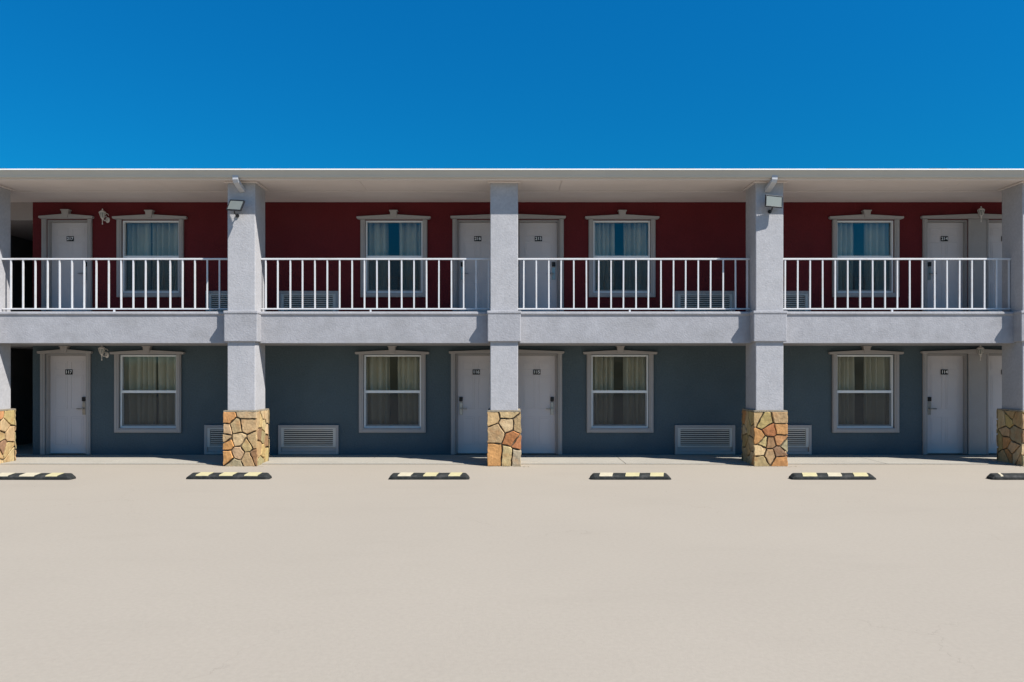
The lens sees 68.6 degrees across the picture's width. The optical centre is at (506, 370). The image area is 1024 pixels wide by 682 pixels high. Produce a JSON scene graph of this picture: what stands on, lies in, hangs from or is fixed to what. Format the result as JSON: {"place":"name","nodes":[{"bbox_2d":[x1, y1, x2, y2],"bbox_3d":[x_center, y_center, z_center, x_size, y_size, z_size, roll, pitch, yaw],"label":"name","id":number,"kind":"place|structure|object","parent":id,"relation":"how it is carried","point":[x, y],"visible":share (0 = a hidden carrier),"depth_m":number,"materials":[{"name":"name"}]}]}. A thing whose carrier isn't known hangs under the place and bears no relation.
{"place":"outdoors","nodes":[
{"label":"outdoors","id":0,"kind":"place"},
{"bbox_2d":[0,454,1023,681],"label":"ground","id":1,"kind":"structure","parent":0,"point":[550,573],"depth_m":6.35,"materials":[{"name":"concrete"}]},
{"bbox_2d":[0,473,75,479],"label":"wheel stop","id":2,"kind":"object","parent":1,"relation":"on","point":[37,476],"visible":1,"depth_m":11.87,"materials":[{"name":"black rubber"}]},
{"bbox_2d":[186,472,271,478],"bbox_3d":[-4.434,1.672,12.008,1.332,0.095,0.190,0,0,1],"label":"wheel stop","id":3,"kind":"object","parent":1,"relation":"on","point":[228,475],"visible":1,"depth_m":11.93,"materials":[{"name":"black rubber"}]},
{"bbox_2d":[389,472,469,479],"bbox_3d":[-1.232,1.672,11.979,1.286,0.095,0.191,0,0,0],"label":"wheel stop","id":4,"kind":"object","parent":1,"relation":"on","point":[430,476],"visible":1,"depth_m":11.89,"materials":[{"name":"black rubber"}]},
{"bbox_2d":[0,443,1012,463],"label":"walkway","id":5,"kind":"structure","parent":1,"relation":"on","point":[24,454],"depth_m":14.46,"materials":[{"name":"concrete"}]},
{"bbox_2d":[0,168,1023,465],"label":"motel building","id":6,"kind":"structure","parent":1,"relation":"on","point":[508,304],"depth_m":15.28,"materials":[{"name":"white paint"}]},
{"bbox_2d":[46,354,85,453],"bbox_3d":[-8.960,0.674,15.365,0.838,2.040,0.146,0,0,0],"label":"door","id":7,"kind":"structure","parent":6,"relation":"in","point":[65,394],"depth_m":15.38,"materials":[{"name":"grey paint"}]},
{"bbox_2d":[47,220,86,311],"bbox_3d":[-8.932,-2.059,15.365,0.838,2.033,0.146,0,0,0],"label":"door","id":8,"kind":"structure","parent":6,"relation":"in","point":[58,246],"depth_m":15.38,"materials":[{"name":"grey paint"}]},
{"bbox_2d":[65,370,71,374],"bbox_3d":[-8.960,0.021,15.370,0.148,0.104,0.011,0,0,0],"label":"room number sign","id":9,"kind":"object","parent":6,"relation":"attached to","point":[68,372],"visible":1,"depth_m":15.37,"materials":[{"name":"black plastic"}]},
{"bbox_2d":[67,236,73,240],"bbox_3d":[-8.932,-2.709,15.370,0.148,0.104,0.011,0,0,0],"label":"room number sign","id":10,"kind":"object","parent":6,"relation":"attached to","point":[70,238],"visible":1,"depth_m":15.37,"materials":[{"name":"black plastic"}]},
{"bbox_2d":[98,346,108,360],"bbox_3d":[-8.166,-0.373,15.204,0.134,0.324,0.196,0,0,21],"label":"wall lantern","id":11,"kind":"object","parent":6,"relation":"attached to","point":[101,349],"depth_m":15.16,"materials":[{"name":"white metal"}]},
{"bbox_2d":[99,209,109,224],"bbox_3d":[-8.152,-3.120,15.204,0.134,0.324,0.196,0,0,21],"label":"wall lantern","id":12,"kind":"object","parent":6,"relation":"attached to","point":[102,213],"depth_m":15.17,"materials":[{"name":"white metal"}]},
{"bbox_2d":[110,346,184,432],"bbox_3d":[-7.286,0.370,15.272,1.500,1.759,0.215,0,0,0],"label":"window","id":13,"kind":"structure","parent":6,"relation":"in","point":[135,411],"depth_m":15.30,"materials":[{"name":"white plastic"}]},
{"bbox_2d":[124,357,175,389],"bbox_3d":[-7.283,0.435,15.584,1.455,1.689,0.197,0,0,0],"label":"curtain pair","id":14,"kind":"object","parent":6,"relation":"hanging from","point":[139,373],"visible":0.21,"depth_m":15.55,"materials":[{"name":"beige fabric"}]},
{"bbox_2d":[112,210,187,296],"bbox_3d":[-7.237,-2.379,15.272,1.500,1.757,0.215,0,0,0],"label":"window","id":15,"kind":"structure","parent":6,"relation":"in","point":[139,265],"depth_m":15.30,"materials":[{"name":"white plastic"}]},
{"bbox_2d":[126,223,177,255],"bbox_3d":[-7.235,-2.309,15.573,1.450,1.677,0.212,0,0,0],"label":"curtain pair","id":16,"kind":"object","parent":6,"relation":"hanging from","point":[138,239],"visible":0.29,"depth_m":15.55,"materials":[{"name":"beige fabric"}]},
{"bbox_2d":[204,425,223,453],"bbox_3d":[-5.522,1.395,15.252,1.220,0.595,0.054,0,0,0],"label":"air conditioner","id":17,"kind":"object","parent":6,"relation":"attached to","point":[213,440],"visible":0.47,"depth_m":15.24,"materials":[{"name":"grey paint"}]},
{"bbox_2d":[226,199,244,217],"bbox_3d":[-4.835,-2.940,13.511,0.353,0.308,0.205,0,0,23],"label":"floodlight","id":18,"kind":"object","parent":6,"relation":"attached to","point":[235,205],"visible":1,"depth_m":13.45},
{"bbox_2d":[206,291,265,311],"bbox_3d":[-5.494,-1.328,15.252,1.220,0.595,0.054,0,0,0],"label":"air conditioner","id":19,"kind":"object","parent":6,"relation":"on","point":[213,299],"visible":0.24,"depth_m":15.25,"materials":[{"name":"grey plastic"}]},
{"bbox_2d":[278,291,338,311],"bbox_3d":[-4.021,-1.328,15.252,1.220,0.595,0.054,0,0,0],"label":"air conditioner","id":20,"kind":"object","parent":6,"relation":"on","point":[308,299],"visible":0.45,"depth_m":15.25,"materials":[{"name":"grey plastic"}]},
{"bbox_2d":[278,425,338,453],"bbox_3d":[-4.021,1.395,15.252,1.220,0.595,0.054,0,0,0],"label":"air conditioner","id":21,"kind":"object","parent":6,"relation":"attached to","point":[308,439],"visible":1,"depth_m":15.24,"materials":[{"name":"grey plastic"}]},
{"bbox_2d":[355,346,428,432],"bbox_3d":[-2.320,0.370,15.272,1.500,1.759,0.215,0,0,0],"label":"window","id":22,"kind":"structure","parent":6,"relation":"in","point":[380,411],"depth_m":15.30,"materials":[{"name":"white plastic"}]},
{"bbox_2d":[366,357,419,389],"bbox_3d":[-2.317,0.435,15.587,1.450,1.689,0.208,0,0,0],"label":"curtain pair","id":23,"kind":"object","parent":6,"relation":"hanging from","point":[377,373],"visible":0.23,"depth_m":15.56,"materials":[{"name":"beige fabric"}]},
{"bbox_2d":[356,210,430,296],"bbox_3d":[-2.288,-2.379,15.272,1.500,1.757,0.215,0,0,0],"label":"window","id":24,"kind":"structure","parent":6,"relation":"in","point":[395,265],"depth_m":15.30,"materials":[{"name":"white plastic"}]},
{"bbox_2d":[368,223,420,255],"bbox_3d":[-2.287,-2.309,15.588,1.452,1.677,0.202,0,0,0],"label":"curtain pair","id":25,"kind":"object","parent":6,"relation":"hanging from","point":[409,239],"visible":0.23,"depth_m":15.55,"materials":[{"name":"beige fabric"}]},
{"bbox_2d":[455,354,489,453],"bbox_3d":[-0.621,0.674,15.365,0.838,2.040,0.146,0,0,0],"label":"door","id":26,"kind":"structure","parent":6,"relation":"in","point":[472,392],"depth_m":15.38,"materials":[{"name":"grey paint"}]},
{"bbox_2d":[457,220,489,311],"bbox_3d":[-0.589,-2.059,15.365,0.838,2.033,0.146,0,0,0],"label":"door","id":27,"kind":"structure","parent":6,"relation":"in","point":[467,247],"depth_m":15.38,"materials":[{"name":"grey paint"}]},
{"bbox_2d":[473,370,479,374],"bbox_3d":[-0.621,0.021,15.370,0.148,0.104,0.011,0,0,0],"label":"room number sign","id":28,"kind":"object","parent":6,"relation":"attached to","point":[476,372],"visible":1,"depth_m":15.37,"materials":[{"name":"black plastic"}]},
{"bbox_2d":[474,236,480,240],"bbox_3d":[-0.589,-2.709,15.370,0.148,0.104,0.011,0,0,0],"label":"room number sign","id":29,"kind":"object","parent":6,"relation":"attached to","point":[477,238],"visible":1,"depth_m":15.37,"materials":[{"name":"black plastic"}]},
{"bbox_2d":[533,370,539,374],"bbox_3d":[0.621,0.021,15.370,0.148,0.104,0.011,0,0,0],"label":"room number sign","id":30,"kind":"object","parent":6,"relation":"attached to","point":[536,372],"visible":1,"depth_m":15.37,"materials":[{"name":"black plastic"}]},
{"bbox_2d":[518,354,557,453],"bbox_3d":[0.621,0.674,15.365,0.838,2.040,0.146,0,0,0],"label":"door","id":31,"kind":"structure","parent":6,"relation":"in","point":[537,394],"depth_m":15.38,"materials":[{"name":"grey paint"}]},
{"bbox_2d":[535,236,541,240],"bbox_3d":[0.653,-2.709,15.370,0.148,0.104,0.011,0,0,0],"label":"room number sign","id":32,"kind":"object","parent":6,"relation":"attached to","point":[538,238],"visible":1,"depth_m":15.37,"materials":[{"name":"black plastic"}]},
{"bbox_2d":[518,220,558,311],"bbox_3d":[0.653,-2.059,15.365,0.838,2.033,0.146,0,0,0],"label":"door","id":33,"kind":"structure","parent":6,"relation":"in","point":[548,247],"depth_m":15.38,"materials":[{"name":"grey paint"}]},
{"bbox_2d":[593,357,645,389],"bbox_3d":[2.308,0.435,15.578,1.452,1.689,0.221,0,0,0],"label":"curtain pair","id":34,"kind":"object","parent":6,"relation":"hanging from","point":[634,373],"visible":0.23,"depth_m":15.54,"materials":[{"name":"beige fabric"}]},
{"bbox_2d":[583,346,657,432],"bbox_3d":[2.306,0.370,15.272,1.500,1.759,0.215,0,0,0],"label":"window","id":35,"kind":"structure","parent":6,"relation":"in","point":[608,411],"depth_m":15.30,"materials":[{"name":"white plastic"}]},
{"bbox_2d":[595,223,647,255],"bbox_3d":[2.348,-2.309,15.584,1.451,1.677,0.191,0,0,0],"label":"curtain pair","id":36,"kind":"object","parent":6,"relation":"hanging from","point":[635,239],"visible":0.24,"depth_m":15.56,"materials":[{"name":"beige fabric"}]},
{"bbox_2d":[585,210,658,296],"bbox_3d":[2.345,-2.379,15.272,1.500,1.757,0.215,0,0,0],"label":"window","id":37,"kind":"structure","parent":6,"relation":"in","point":[604,265],"depth_m":15.30,"materials":[{"name":"clear glass"}]},
{"bbox_2d":[675,425,734,453],"bbox_3d":[4.028,1.395,15.252,1.220,0.595,0.054,0,0,0],"label":"air conditioner","id":38,"kind":"object","parent":6,"relation":"attached to","point":[704,439],"visible":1,"depth_m":15.24,"materials":[{"name":"grey plastic"}]},
{"bbox_2d":[675,291,734,311],"bbox_3d":[4.028,-1.328,15.252,1.220,0.595,0.054,0,0,0],"label":"air conditioner","id":39,"kind":"object","parent":6,"relation":"on","point":[704,299],"visible":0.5,"depth_m":15.25,"materials":[{"name":"grey plastic"}]},
{"bbox_2d":[765,195,782,213],"bbox_3d":[4.779,-3.007,13.538,0.340,0.297,0.191,0,0,-10],"label":"floodlight","id":40,"kind":"object","parent":6,"relation":"attached to","point":[772,201],"visible":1,"depth_m":13.45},
{"bbox_2d":[783,291,810,311],"bbox_3d":[5.563,-1.328,15.252,1.220,0.595,0.054,0,0,0],"label":"air conditioner","id":41,"kind":"object","parent":6,"relation":"on","point":[791,299],"visible":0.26,"depth_m":15.25,"materials":[{"name":"grey plastic"}]},
{"bbox_2d":[786,425,811,453],"bbox_3d":[5.577,1.395,15.252,1.220,0.595,0.054,0,0,0],"label":"air conditioner","id":42,"kind":"object","parent":6,"relation":"attached to","point":[799,439],"visible":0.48,"depth_m":15.24,"materials":[{"name":"grey plastic"}]},
{"bbox_2d":[837,357,889,389],"bbox_3d":[7.295,0.435,15.569,1.455,1.689,0.206,0,0,0],"label":"curtain pair","id":43,"kind":"object","parent":6,"relation":"hanging from","point":[876,373],"visible":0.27,"depth_m":15.55,"materials":[{"name":"beige fabric"}]},
{"bbox_2d":[838,223,889,255],"bbox_3d":[7.298,-2.309,15.572,1.450,1.677,0.206,0,0,0],"label":"curtain pair","id":44,"kind":"object","parent":6,"relation":"hanging from","point":[876,239],"visible":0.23,"depth_m":15.55,"materials":[{"name":"beige fabric"}]},
{"bbox_2d":[828,346,903,432],"bbox_3d":[7.293,0.370,15.272,1.500,1.759,0.215,0,0,0],"label":"window","id":45,"kind":"structure","parent":6,"relation":"in","point":[853,411],"depth_m":15.30,"materials":[{"name":"white plastic"}]},
{"bbox_2d":[828,210,903,296],"bbox_3d":[7.296,-2.379,15.272,1.500,1.757,0.215,0,0,0],"label":"window","id":46,"kind":"structure","parent":6,"relation":"in","point":[841,265],"depth_m":15.30,"materials":[{"name":"clear glass"}]},
{"bbox_2d":[941,370,947,374],"bbox_3d":[8.964,0.021,15.370,0.148,0.104,0.011,0,0,0],"label":"room number sign","id":47,"kind":"object","parent":6,"relation":"attached to","point":[944,372],"visible":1,"depth_m":15.37,"materials":[{"name":"black plastic"}]},
{"bbox_2d":[941,236,947,240],"bbox_3d":[8.964,-2.709,15.370,0.148,0.104,0.011,0,0,0],"label":"room number sign","id":48,"kind":"object","parent":6,"relation":"attached to","point":[944,238],"visible":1,"depth_m":15.37,"materials":[{"name":"black plastic"}]},
{"bbox_2d":[928,354,966,453],"bbox_3d":[8.964,0.674,15.365,0.838,2.040,0.146,0,0,0],"label":"door","id":49,"kind":"structure","parent":6,"relation":"in","point":[947,394],"depth_m":15.38,"materials":[{"name":"grey paint"}]},
{"bbox_2d":[928,220,966,311],"bbox_3d":[8.964,-2.059,15.365,0.838,2.033,0.146,0,0,0],"label":"door","id":50,"kind":"structure","parent":6,"relation":"in","point":[956,230],"depth_m":15.38,"materials":[{"name":"grey paint"}]},
{"bbox_2d":[977,346,983,360],"bbox_3d":[9.587,-0.370,15.204,0.134,0.324,0.196,0,0,21],"label":"wall lantern","id":51,"kind":"object","parent":6,"relation":"attached to","point":[980,350],"depth_m":15.15,"materials":[{"name":"white metal"}]},
{"bbox_2d":[977,206,984,221],"bbox_3d":[9.601,-3.169,15.203,0.134,0.324,0.196,0,0,21],"label":"wall lantern","id":52,"kind":"object","parent":6,"relation":"attached to","point":[981,210],"depth_m":15.15,"materials":[{"name":"white metal"}]},
{"bbox_2d":[989,354,1001,453],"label":"door","id":53,"kind":"structure","parent":6,"relation":"in","point":[995,360],"depth_m":15.38,"materials":[{"name":"grey paint"}]},
{"bbox_2d":[989,220,1001,311],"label":"door","id":54,"kind":"structure","parent":6,"relation":"in","point":[995,226],"depth_m":15.38,"materials":[{"name":"grey paint"}]},
{"bbox_2d":[590,473,670,479],"bbox_3d":[1.970,1.672,11.963,1.284,0.095,0.191,0,0,0],"label":"wheel stop","id":55,"kind":"object","parent":1,"relation":"on","point":[629,476],"visible":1,"depth_m":11.88,"materials":[{"name":"black rubber"}]},
{"bbox_2d":[789,473,875,479],"bbox_3d":[5.188,1.672,11.963,1.343,0.095,0.191,0,0,0],"label":"wheel stop","id":56,"kind":"object","parent":1,"relation":"on","point":[830,476],"visible":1,"depth_m":11.88,"materials":[{"name":"black rubber"}]},
{"bbox_2d":[986,473,1023,479],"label":"wheel stop","id":57,"kind":"object","parent":1,"relation":"on","point":[1005,476],"visible":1,"depth_m":11.88,"materials":[{"name":"black rubber"}]},
{"bbox_2d":[0,0,1023,168],"label":"sky","id":58,"kind":"structure","parent":0,"point":[127,84],"materials":[{"name":"blue"}]}
]}

